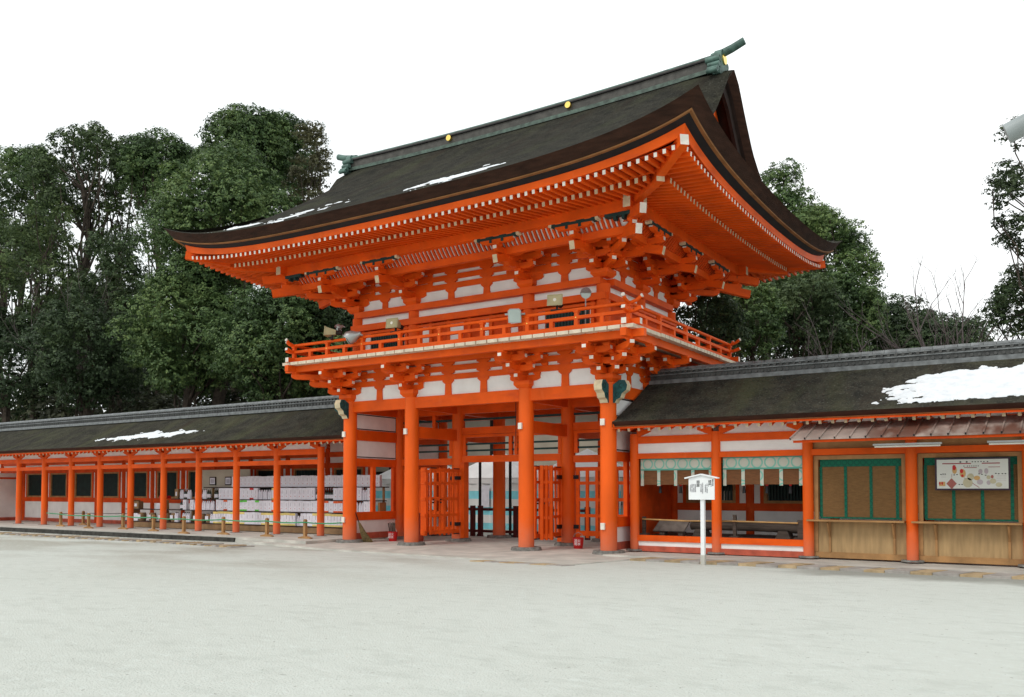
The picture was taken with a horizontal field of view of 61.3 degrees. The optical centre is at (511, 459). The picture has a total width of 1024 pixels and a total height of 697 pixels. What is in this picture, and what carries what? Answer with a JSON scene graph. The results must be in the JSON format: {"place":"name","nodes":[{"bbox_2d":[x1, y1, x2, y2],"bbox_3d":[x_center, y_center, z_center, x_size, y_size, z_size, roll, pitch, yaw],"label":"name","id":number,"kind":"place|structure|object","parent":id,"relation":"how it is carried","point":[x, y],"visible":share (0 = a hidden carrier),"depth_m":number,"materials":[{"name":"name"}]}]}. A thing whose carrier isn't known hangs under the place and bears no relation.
{"place":"outdoors","nodes":[
{"label":"outdoors","id":0,"kind":"place"},
{"bbox_2d":[0,529,1023,696],"bbox_3d":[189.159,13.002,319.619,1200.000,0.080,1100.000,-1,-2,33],"label":"ground","id":1,"kind":"structure","parent":0,"point":[92,618],"depth_m":11.11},
{"bbox_2d":[0,160,49,416],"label":"broadleaf tree","id":2,"kind":"object","parent":1,"relation":"on","point":[4,167],"visible":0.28,"depth_m":61.07,"materials":[{"name":"green plant"}]},
{"bbox_2d":[0,144,73,419],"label":"broadleaf tree","id":3,"kind":"object","parent":1,"relation":"on","point":[10,158],"visible":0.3,"depth_m":62.41,"materials":[{"name":"green plant"}]},
{"bbox_2d":[0,306,77,421],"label":"broadleaf tree","id":4,"kind":"object","parent":1,"relation":"on","point":[9,385],"visible":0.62,"depth_m":53.83,"materials":[{"name":"green plant"}]},
{"bbox_2d":[0,199,87,419],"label":"broadleaf tree","id":5,"kind":"object","parent":1,"relation":"on","point":[48,286],"visible":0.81,"depth_m":55.37,"materials":[{"name":"green plant"}]},
{"bbox_2d":[0,250,136,413],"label":"bare tree","id":6,"kind":"object","parent":1,"relation":"on","point":[66,315],"visible":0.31,"depth_m":49.52,"materials":[{"name":"plant"}]},
{"bbox_2d":[16,120,134,379],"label":"broadleaf tree","id":7,"kind":"object","parent":1,"relation":"on","point":[42,170],"visible":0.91,"depth_m":58.93,"materials":[{"name":"green plant"}]},
{"bbox_2d":[17,286,151,415],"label":"broadleaf tree","id":8,"kind":"object","parent":1,"relation":"on","point":[113,374],"visible":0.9,"depth_m":48.33,"materials":[{"name":"green plant"}]},
{"bbox_2d":[66,227,153,413],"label":"broadleaf tree","id":9,"kind":"object","parent":1,"relation":"on","point":[126,262],"visible":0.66,"depth_m":52.68,"materials":[{"name":"green plant"}]},
{"bbox_2d":[76,133,144,412],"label":"broadleaf tree","id":10,"kind":"object","parent":1,"relation":"on","point":[117,226],"visible":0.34,"depth_m":59.99,"materials":[{"name":"green plant"}]},
{"bbox_2d":[0,527,234,541],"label":"kerb edge","id":11,"kind":"object","parent":1,"relation":"on","point":[149,536],"visible":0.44,"depth_m":33.83,"materials":[{"name":"stone"}]},
{"bbox_2d":[0,532,254,547],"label":"gutter stones","id":12,"kind":"object","parent":1,"relation":"on","point":[143,540],"visible":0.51,"depth_m":31.33,"materials":[{"name":"stone"}]},
{"bbox_2d":[109,125,202,409],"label":"broadleaf tree","id":13,"kind":"object","parent":1,"relation":"on","point":[142,158],"visible":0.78,"depth_m":57.02,"materials":[{"name":"green plant"}]},
{"bbox_2d":[0,372,317,422],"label":"undergrowth","id":14,"kind":"object","parent":1,"relation":"on","point":[159,401],"visible":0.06,"depth_m":52.40,"materials":[{"name":"plant"}]},
{"bbox_2d":[102,253,244,407],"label":"broadleaf tree","id":15,"kind":"object","parent":1,"relation":"on","point":[200,289],"visible":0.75,"depth_m":43.65,"materials":[{"name":"green plant"}]},
{"bbox_2d":[0,271,347,418],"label":"wood","id":16,"kind":"object","parent":1,"relation":"on","point":[132,399],"visible":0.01,"depth_m":66.04,"materials":[{"name":"green plant"}]},
{"bbox_2d":[127,136,302,404],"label":"broadleaf tree","id":17,"kind":"object","parent":1,"relation":"on","point":[220,202],"visible":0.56,"depth_m":43.84,"materials":[{"name":"green plant"}]},
{"bbox_2d":[189,102,294,399],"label":"broadleaf tree","id":18,"kind":"object","parent":1,"relation":"on","point":[236,121],"visible":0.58,"depth_m":50.48,"materials":[{"name":"green plant"}]},
{"bbox_2d":[201,283,352,401],"bbox_3d":[-11.006,-2.695,41.055,7.327,11.828,6.998,1,-2,-20],"label":"broadleaf tree","id":19,"kind":"object","parent":1,"relation":"on","point":[251,358],"visible":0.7,"depth_m":39.67,"materials":[{"name":"green plant"}]},
{"bbox_2d":[258,110,323,287],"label":"broadleaf tree","id":20,"kind":"object","parent":1,"relation":"on","point":[286,117],"visible":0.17,"depth_m":51.91,"materials":[{"name":"green plant"}]},
{"bbox_2d":[281,120,335,208],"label":"tree","id":21,"kind":"object","parent":1,"relation":"on","point":[314,180],"visible":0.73,"depth_m":47.28,"materials":[{"name":"green plant"}]},
{"bbox_2d":[287,301,353,396],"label":"broadleaf tree","id":22,"kind":"object","parent":1,"relation":"on","point":[349,318],"visible":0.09,"depth_m":40.33,"materials":[{"name":"green plant"}]},
{"bbox_2d":[476,462,483,535],"bbox_3d":[-1.243,1.550,33.557,0.320,2.950,0.320,-1,-2,33],"label":"iron pole","id":23,"kind":"object","parent":1,"relation":"on","point":[479,486],"visible":0.29,"depth_m":33.53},
{"bbox_2d":[376,449,629,530],"bbox_3d":[-0.581,1.468,41.197,14.160,3.750,2.675,-1,-2,33],"label":"striped tent","id":24,"kind":"object","parent":1,"relation":"on","point":[486,473],"visible":0.13,"depth_m":39.84,"materials":[{"name":"white fabric"}]},
{"bbox_2d":[481,486,488,506],"bbox_3d":[-1.264,1.699,39.952,0.500,1.000,0.006,-1,-2,33],"label":"paper notice","id":25,"kind":"object","parent":24,"relation":"attached to","point":[484,496],"visible":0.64,"depth_m":39.94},
{"bbox_2d":[509,462,512,536],"bbox_3d":[-0.068,1.449,32.798,0.320,3.100,0.320,-1,-2,33],"label":"iron pole","id":26,"kind":"object","parent":1,"relation":"on","point":[510,495],"visible":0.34,"depth_m":32.76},
{"bbox_2d":[447,505,590,539],"bbox_3d":[-0.145,2.356,32.280,6.850,1.250,0.160,-1,-2,33],"label":"wooden fence","id":27,"kind":"object","parent":1,"relation":"on","point":[473,509],"visible":0.35,"depth_m":32.81,"materials":[{"name":"red paint"}]},
{"bbox_2d":[376,414,724,514],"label":"hall","id":28,"kind":"structure","parent":1,"relation":"on","point":[510,422],"depth_m":43.38,"materials":[{"name":"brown wood"}]},
{"bbox_2d":[684,474,719,564],"bbox_3d":[4.475,1.447,20.311,0.817,2.230,0.170,-1,-2,33],"label":"notice signpost","id":29,"kind":"object","parent":1,"relation":"on","point":[702,488],"visible":1,"depth_m":20.29,"materials":[{"name":"white paint"}]},
{"bbox_2d":[673,293,753,350],"bbox_3d":[7.054,-1.826,31.538,3.375,9.394,3.076,-1,-2,33],"label":"broadleaf tree","id":30,"kind":"object","parent":1,"relation":"on","point":[719,317],"visible":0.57,"depth_m":31.11,"materials":[{"name":"green plant"}]},
{"bbox_2d":[690,285,773,499],"bbox_3d":[9.704,-2.378,38.209,3.799,10.980,3.503,-1,-2,33],"label":"broadleaf tree","id":31,"kind":"object","parent":1,"relation":"on","point":[760,316],"visible":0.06,"depth_m":37.86,"materials":[{"name":"green plant"}]},
{"bbox_2d":[470,557,1023,579],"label":"kerb stones","id":32,"kind":"object","parent":1,"relation":"on","point":[915,571],"visible":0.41,"depth_m":19.31,"materials":[{"name":"stone"}]},
{"bbox_2d":[729,282,791,361],"bbox_3d":[9.568,-2.030,33.540,2.725,9.931,2.183,-1,-2,33],"label":"broadleaf tree","id":33,"kind":"object","parent":1,"relation":"on","point":[753,348],"visible":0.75,"depth_m":33.28,"materials":[{"name":"green plant"}]},
{"bbox_2d":[696,157,845,358],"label":"broadleaf tree","id":34,"kind":"object","parent":1,"relation":"on","point":[785,195],"visible":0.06,"depth_m":46.48,"materials":[{"name":"green plant"}]},
{"bbox_2d":[755,270,857,358],"bbox_3d":[13.043,-2.747,39.719,5.670,11.826,4.762,-1,-2,33],"label":"broadleaf tree","id":35,"kind":"object","parent":1,"relation":"on","point":[795,340],"visible":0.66,"depth_m":39.00,"materials":[{"name":"green plant"}]},
{"bbox_2d":[761,200,889,354],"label":"broadleaf tree","id":36,"kind":"object","parent":1,"relation":"on","point":[853,246],"visible":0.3,"depth_m":43.08,"materials":[{"name":"green plant"}]},
{"bbox_2d":[779,268,889,356],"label":"broadleaf tree","id":37,"kind":"object","parent":1,"relation":"on","point":[869,295],"visible":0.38,"depth_m":40.52,"materials":[{"name":"green plant"}]},
{"bbox_2d":[766,297,919,359],"bbox_3d":[12.928,-1.947,34.676,6.270,9.833,2.681,0,-2,4],"label":"bare tree","id":38,"kind":"object","parent":1,"relation":"on","point":[808,330],"visible":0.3,"depth_m":34.54,"materials":[{"name":"plant"}]},
{"bbox_2d":[836,292,943,352],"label":"broadleaf tree","id":39,"kind":"object","parent":1,"relation":"on","point":[896,310],"visible":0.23,"depth_m":46.50,"materials":[{"name":"green plant"}]},
{"bbox_2d":[835,248,1019,349],"bbox_3d":[15.890,-2.676,31.563,7.303,11.071,5.875,-1,-2,33],"label":"bare tree","id":40,"kind":"object","parent":1,"relation":"on","point":[919,330],"visible":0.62,"depth_m":32.47,"materials":[{"name":"plant"}]},
{"bbox_2d":[873,294,985,350],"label":"bare tree","id":41,"kind":"object","parent":1,"relation":"on","point":[926,320],"visible":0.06,"depth_m":41.90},
{"bbox_2d":[861,308,1000,351],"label":"broadleaf tree","id":42,"kind":"object","parent":1,"relation":"on","point":[925,333],"visible":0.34,"depth_m":43.49,"materials":[{"name":"green plant"}]},
{"bbox_2d":[916,261,1023,346],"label":"bare tree","id":43,"kind":"object","parent":1,"relation":"on","point":[947,342],"visible":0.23,"depth_m":29.57,"materials":[{"name":"plant"}]},
{"bbox_2d":[976,261,1023,339],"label":"broadleaf tree","id":44,"kind":"object","parent":1,"relation":"on","point":[1010,288],"visible":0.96,"depth_m":27.16,"materials":[{"name":"green plant"}]},
{"bbox_2d":[981,114,1023,292],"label":"broadleaf tree","id":45,"kind":"object","parent":1,"relation":"on","point":[998,183],"visible":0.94,"depth_m":26.33,"materials":[{"name":"green plant"}]},
{"bbox_2d":[1002,114,1023,142],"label":"street lamp","id":46,"kind":"object","parent":1,"relation":"on","point":[1014,129],"visible":1,"depth_m":13.27,"materials":[{"name":"grey metal"}]},
{"bbox_2d":[0,520,1023,573],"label":"stone paving","id":47,"kind":"structure","parent":0,"point":[484,548],"depth_m":24.90,"materials":[{"name":"stone"}]},
{"bbox_2d":[56,512,64,525],"bbox_3d":[-20.493,2.699,39.219,0.600,0.659,0.110,-1,-2,33],"label":"barrier post","id":48,"kind":"object","parent":47,"relation":"on","point":[60,520],"visible":0.98,"depth_m":39.19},
{"bbox_2d":[47,513,342,523],"bbox_3d":[-13.812,2.296,34.067,19.269,0.111,0.854,-1,-2,35],"label":"barrier rope","id":49,"kind":"object","parent":48,"relation":"attached to","point":[200,520],"visible":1,"depth_m":32.28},
{"bbox_2d":[178,516,189,533],"bbox_3d":[-12.410,2.469,32.666,0.600,0.659,0.110,-1,-2,33],"label":"barrier post","id":50,"kind":"object","parent":47,"relation":"on","point":[183,531],"visible":1,"depth_m":32.63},
{"bbox_2d":[0,395,369,535],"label":"shrine corridor","id":51,"kind":"object","parent":47,"relation":"on","point":[70,465],"visible":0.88,"depth_m":37.48,"materials":[{"name":"orange wood"}]},
{"bbox_2d":[26,473,41,496],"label":"window frame","id":52,"kind":"structure","parent":51,"relation":"in","point":[33,482],"depth_m":46.35,"materials":[{"name":"paint"}]},
{"bbox_2d":[49,473,68,496],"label":"window frame","id":53,"kind":"structure","parent":51,"relation":"in","point":[58,482],"depth_m":45.05,"materials":[{"name":"paint"}]},
{"bbox_2d":[75,472,93,497],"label":"window frame","id":54,"kind":"structure","parent":51,"relation":"in","point":[84,482],"depth_m":43.76,"materials":[{"name":"paint"}]},
{"bbox_2d":[103,472,120,497],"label":"window frame","id":55,"kind":"structure","parent":51,"relation":"in","point":[112,480],"depth_m":42.44,"materials":[{"name":"paint"}]},
{"bbox_2d":[126,471,149,497],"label":"window frame","id":56,"kind":"structure","parent":51,"relation":"in","point":[141,479],"depth_m":41.17,"materials":[{"name":"paint"}]},
{"bbox_2d":[95,429,203,440],"bbox_3d":[-15.383,-1.016,36.438,7.121,0.490,0.899,-1,-2,33],"label":"snow patch","id":57,"kind":"object","parent":51,"relation":"on","point":[154,434],"visible":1,"depth_m":36.35,"materials":[{"name":"snow"}]},
{"bbox_2d":[155,471,179,497],"bbox_3d":[-15.943,1.158,40.076,1.740,1.270,0.150,-1,-2,33],"label":"window frame","id":58,"kind":"structure","parent":51,"relation":"in","point":[173,477],"depth_m":39.94,"materials":[{"name":"paint"}]},
{"bbox_2d":[186,471,211,498],"bbox_3d":[-14.030,1.115,38.836,1.740,1.270,0.150,-1,-2,33],"label":"window frame","id":59,"kind":"structure","parent":51,"relation":"in","point":[190,475],"depth_m":39.16,"materials":[{"name":"paint"}]},
{"bbox_2d":[254,469,283,491],"bbox_3d":[-10.205,1.028,36.354,1.740,1.270,0.150,-1,-2,33],"label":"window frame","id":60,"kind":"structure","parent":51,"relation":"in","point":[257,472],"depth_m":36.48,"materials":[{"name":"paint"}]},
{"bbox_2d":[292,468,316,475],"bbox_3d":[-8.293,0.984,35.114,1.740,1.270,0.150,-1,-2,33],"label":"window frame","id":61,"kind":"structure","parent":51,"relation":"in","point":[305,471],"depth_m":35.20,"materials":[{"name":"paint"}]},
{"bbox_2d":[332,467,364,491],"bbox_3d":[-6.380,0.941,33.873,1.740,1.270,0.150,-1,-2,33],"label":"window frame","id":62,"kind":"structure","parent":51,"relation":"in","point":[360,470],"depth_m":34.05,"materials":[{"name":"paint"}]},
{"bbox_2d":[217,517,229,534],"bbox_3d":[-10.693,2.446,32.005,0.600,0.659,0.110,-1,-2,33],"label":"barrier post","id":63,"kind":"object","parent":47,"relation":"on","point":[222,532],"visible":1,"depth_m":31.96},
{"bbox_2d":[125,469,388,534],"bbox_3d":[-10.917,1.629,35.090,15.000,2.500,0.880,-1,-2,33],"label":"offering shelf","id":64,"kind":"object","parent":47,"relation":"on","point":[220,475],"visible":0.45,"depth_m":35.51,"materials":[{"name":"white wood"}]},
{"bbox_2d":[289,513,297,525],"bbox_3d":[-8.345,2.285,32.986,0.313,0.471,0.128,-1,-2,34],"label":"sake box","id":65,"kind":"object","parent":64,"relation":"on","point":[293,517],"visible":0.89,"depth_m":32.91,"materials":[{"name":"white paper"}]},
{"bbox_2d":[310,488,316,499],"bbox_3d":[-7.522,1.297,32.761,0.232,0.460,0.126,-1,-2,31],"label":"sake box","id":66,"kind":"object","parent":64,"relation":"on","point":[313,491],"visible":0.96,"depth_m":32.70,"materials":[{"name":"white paper"}]},
{"bbox_2d":[325,513,330,526],"bbox_3d":[-6.774,2.241,31.967,0.313,0.488,0.128,-1,-2,34],"label":"sake box","id":67,"kind":"object","parent":64,"relation":"on","point":[327,517],"visible":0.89,"depth_m":31.92,"materials":[{"name":"white paper"}]},
{"bbox_2d":[260,518,273,536],"bbox_3d":[-8.682,2.397,30.605,0.600,0.659,0.110,-1,-2,33],"label":"barrier post","id":68,"kind":"object","parent":47,"relation":"on","point":[266,534],"visible":1,"depth_m":30.56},
{"bbox_2d":[298,519,312,538],"bbox_3d":[-7.018,2.352,29.312,0.600,0.659,0.110,-1,-2,33],"label":"barrier post","id":69,"kind":"object","parent":47,"relation":"on","point":[304,536],"visible":1,"depth_m":29.27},
{"bbox_2d":[355,512,372,541],"bbox_3d":[-4.945,2.208,28.891,0.633,1.102,0.308,0,-2,3],"label":"straw broom","id":70,"kind":"object","parent":47,"relation":"on","point":[365,536],"visible":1,"depth_m":28.78,"materials":[{"name":"brown plant"}]},
{"bbox_2d":[388,528,397,540],"bbox_3d":[-4.065,2.535,29.438,0.346,0.488,0.371,0,-2,6],"label":"fire bucket","id":71,"kind":"object","parent":47,"relation":"on","point":[392,536],"visible":1,"depth_m":29.32,"materials":[{"name":"red paint"}]},
{"bbox_2d":[163,37,841,554],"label":"shrine gate","id":72,"kind":"structure","parent":47,"relation":"on","point":[641,207],"depth_m":25.46,"materials":[{"name":"paint"}]},
{"bbox_2d":[210,201,348,232],"bbox_3d":[-6.994,-7.364,26.361,4.840,0.986,1.850,-1,-2,33],"label":"snow patch","id":73,"kind":"object","parent":72,"relation":"on","point":[251,224],"visible":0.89,"depth_m":26.29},
{"bbox_2d":[324,326,342,339],"bbox_3d":[-5.707,-4.024,27.650,0.532,0.395,0.430,6,-1,5],"label":"loudspeaker","id":74,"kind":"object","parent":72,"relation":"attached to","point":[330,332],"visible":1,"depth_m":27.54,"materials":[{"name":"beige plastic"}]},
{"bbox_2d":[343,331,362,343],"bbox_3d":[-4.939,-3.856,26.959,0.666,0.416,0.418,-19,-6,12],"label":"floodlight","id":75,"kind":"object","parent":72,"relation":"attached to","point":[352,337],"visible":1,"depth_m":26.83,"materials":[{"name":"grey metal"}]},
{"bbox_2d":[386,317,403,332],"bbox_3d":[-3.517,-4.051,26.318,0.430,0.395,0.532,-1,-8,29],"label":"loudspeaker","id":76,"kind":"object","parent":72,"relation":"attached to","point":[395,323],"visible":1,"depth_m":26.13,"materials":[{"name":"beige plastic"}]},
{"bbox_2d":[420,467,426,535],"bbox_3d":[-2.880,1.369,28.245,0.106,2.220,0.398,1,-2,-27],"label":"door leaf","id":77,"kind":"structure","parent":72,"relation":"in","point":[423,531],"depth_m":28.13,"materials":[{"name":"paint"}]},
{"bbox_2d":[429,467,460,535],"bbox_3d":[-2.219,1.382,28.621,0.100,2.220,1.610,-1,-2,33],"label":"door leaf","id":78,"kind":"structure","parent":72,"relation":"in","point":[454,531],"depth_m":28.57,"materials":[{"name":"paint"}]},
{"bbox_2d":[403,162,505,191],"bbox_3d":[-1.589,-7.510,22.912,3.077,1.093,1.612,0,-2,13],"label":"snow patch","id":79,"kind":"object","parent":72,"relation":"on","point":[443,179],"visible":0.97,"depth_m":22.79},
{"bbox_2d":[505,308,524,322],"bbox_3d":[0.084,-3.957,23.699,0.560,0.389,0.212,0,16,9],"label":"floodlight","id":80,"kind":"object","parent":72,"relation":"attached to","point":[514,315],"visible":1,"depth_m":23.61,"materials":[{"name":"grey metal"}]},
{"bbox_2d":[540,465,552,539],"bbox_3d":[1.029,1.280,25.710,0.398,2.220,0.106,0,-2,3],"label":"door leaf","id":81,"kind":"structure","parent":72,"relation":"in","point":[542,467],"depth_m":25.68,"materials":[{"name":"paint"}]},
{"bbox_2d":[534,465,561,539],"bbox_3d":[1.102,1.307,26.466,0.100,2.220,1.610,-1,-2,33],"label":"door leaf","id":82,"kind":"structure","parent":72,"relation":"in","point":[556,534],"depth_m":26.47,"materials":[{"name":"paint"}]},
{"bbox_2d":[547,294,562,310],"bbox_3d":[1.227,-4.178,23.241,0.430,0.395,0.532,-1,-8,21],"label":"loudspeaker","id":83,"kind":"object","parent":72,"relation":"attached to","point":[556,300],"visible":1,"depth_m":23.02,"materials":[{"name":"beige plastic"}]},
{"bbox_2d":[580,287,590,323],"bbox_3d":[1.987,-4.024,23.333,0.301,1.266,0.479,0,16,3],"label":"floodlight","id":84,"kind":"object","parent":72,"relation":"attached to","point":[585,292],"visible":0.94,"depth_m":23.06,"materials":[{"name":"grey metal"}]},
{"bbox_2d":[572,532,583,548],"bbox_3d":[1.973,2.404,25.700,0.346,0.488,0.371,0,-2,6],"label":"fire bucket","id":85,"kind":"object","parent":47,"relation":"on","point":[578,542],"visible":1,"depth_m":25.58,"materials":[{"name":"red paint"}]},
{"bbox_2d":[612,339,1023,566],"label":"shrine corridor","id":86,"kind":"object","parent":47,"relation":"on","point":[716,413],"visible":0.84,"depth_m":22.39,"materials":[{"name":"orange wood"}]},
{"bbox_2d":[640,516,649,534],"bbox_3d":[3.727,1.872,24.354,0.230,0.538,0.240,-1,-2,33],"label":"rail post","id":87,"kind":"object","parent":86,"relation":"on","point":[643,527],"visible":0.79,"depth_m":24.32,"materials":[{"name":"brown wood"}]},
{"bbox_2d":[642,518,797,523],"bbox_3d":[5.476,1.646,23.143,4.301,0.074,0.043,-1,-2,33],"label":"bamboo rail","id":88,"kind":"object","parent":87,"relation":"on","point":[722,521],"visible":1,"depth_m":22.95,"materials":[{"name":"wood"}]},
{"bbox_2d":[653,521,689,535],"bbox_3d":[4.491,1.924,24.262,1.020,0.428,0.320,-1,-2,33],"label":"rack","id":89,"kind":"object","parent":86,"relation":"on","point":[666,527],"visible":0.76,"depth_m":24.20,"materials":[{"name":"grey wood"}]},
{"bbox_2d":[641,458,710,492],"bbox_3d":[4.519,0.435,23.631,2.060,0.965,0.255,-1,-2,33],"label":"bamboo blind","id":90,"kind":"object","parent":86,"relation":"hanging from","point":[668,471],"visible":0.73,"depth_m":23.60,"materials":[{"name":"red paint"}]},
{"bbox_2d":[683,461,739,502],"bbox_3d":[5.967,0.660,25.864,1.740,1.270,0.150,-1,-2,33],"label":"window frame","id":91,"kind":"structure","parent":86,"relation":"in","point":[733,491],"depth_m":25.59,"materials":[{"name":"paint"}]},
{"bbox_2d":[729,515,739,537],"bbox_3d":[5.917,1.778,22.936,0.225,0.628,0.240,-1,-2,33],"label":"rail post","id":92,"kind":"object","parent":86,"relation":"on","point":[734,528],"visible":0.82,"depth_m":22.90,"materials":[{"name":"brown wood"}]},
{"bbox_2d":[690,522,797,538],"bbox_3d":[6.378,1.888,23.467,3.157,0.445,0.400,-1,-2,33],"label":"log trough","id":93,"kind":"object","parent":86,"relation":"on","point":[785,531],"visible":0.59,"depth_m":23.20,"materials":[{"name":"grey wood"}]},
{"bbox_2d":[723,456,802,492],"bbox_3d":[6.498,0.390,22.347,2.060,0.965,0.255,-1,-2,33],"label":"bamboo blind","id":94,"kind":"object","parent":86,"relation":"hanging from","point":[765,470],"visible":1,"depth_m":22.24,"materials":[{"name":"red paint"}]},
{"bbox_2d":[760,459,819,503],"bbox_3d":[7.947,0.616,24.580,1.740,1.270,0.150,-1,-2,33],"label":"window frame","id":95,"kind":"structure","parent":86,"relation":"in","point":[777,494],"depth_m":24.67,"materials":[{"name":"paint"}]},
{"bbox_2d":[794,520,802,539],"bbox_3d":[7.368,1.800,21.992,0.310,0.518,0.240,-1,-2,33],"label":"rail post","id":96,"kind":"object","parent":86,"relation":"on","point":[800,529],"visible":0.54,"depth_m":21.96,"materials":[{"name":"brown wood"}]},
{"bbox_2d":[789,413,1023,442],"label":"metal awning","id":97,"kind":"object","parent":86,"relation":"attached to","point":[961,427],"visible":0.85,"depth_m":19.40,"materials":[{"name":"brown metal"}]},
{"bbox_2d":[873,442,941,447],"bbox_3d":[8.879,-0.327,19.415,1.420,0.087,0.120,-1,-2,33],"label":"tube lamp","id":98,"kind":"object","parent":97,"relation":"attached to","point":[925,444],"visible":1,"depth_m":19.37,"materials":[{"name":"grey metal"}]},
{"bbox_2d":[987,440,1023,444],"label":"tube lamp","id":99,"kind":"object","parent":97,"relation":"attached to","point":[1002,442],"visible":1,"depth_m":18.34,"materials":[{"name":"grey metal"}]},
{"bbox_2d":[871,362,1023,403],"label":"snow patch","id":100,"kind":"object","parent":86,"relation":"on","point":[984,382],"visible":1,"depth_m":19.80,"materials":[{"name":"snow"}]},
{"bbox_2d":[806,454,906,560],"bbox_3d":[8.310,1.140,20.849,2.250,2.520,0.430,-1,-2,33],"label":"shop counter","id":101,"kind":"object","parent":47,"relation":"on","point":[870,539],"visible":0.94,"depth_m":20.90,"materials":[{"name":"brown wood"}]},
{"bbox_2d":[819,458,901,519],"bbox_3d":[8.491,0.713,21.010,1.945,1.455,0.032,-1,-2,33],"label":"bamboo blind","id":102,"kind":"object","parent":101,"relation":"hanging from","point":[860,488],"visible":1,"depth_m":21.00,"materials":[{"name":"wicker"}]},
{"bbox_2d":[911,451,1023,564],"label":"shop counter","id":103,"kind":"object","parent":47,"relation":"on","point":[996,543],"visible":0.98,"depth_m":19.60,"materials":[{"name":"brown wood"}]},
{"bbox_2d":[924,456,1018,521],"bbox_3d":[10.479,0.668,19.720,1.945,1.455,0.032,-1,-2,33],"label":"bamboo blind","id":104,"kind":"object","parent":103,"relation":"hanging from","point":[978,505],"visible":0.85,"depth_m":19.72,"materials":[{"name":"wicker"}]},
{"bbox_2d":[935,457,1010,489],"bbox_3d":[10.398,0.323,19.521,1.510,0.740,0.051,-1,-2,33],"label":"menu board","id":105,"kind":"object","parent":103,"relation":"attached to","point":[983,473],"visible":1,"depth_m":19.49,"materials":[{"name":"white"}]},
{"bbox_2d":[0,0,1023,411],"label":"sky","id":106,"kind":"structure","parent":0,"point":[893,110],"materials":[{"name":"white"}]},
{"bbox_2d":[732,341,857,361],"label":"hedge mass","id":107,"kind":"object","parent":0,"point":[825,353],"visible":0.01,"depth_m":40.83,"materials":[{"name":"green plant"}]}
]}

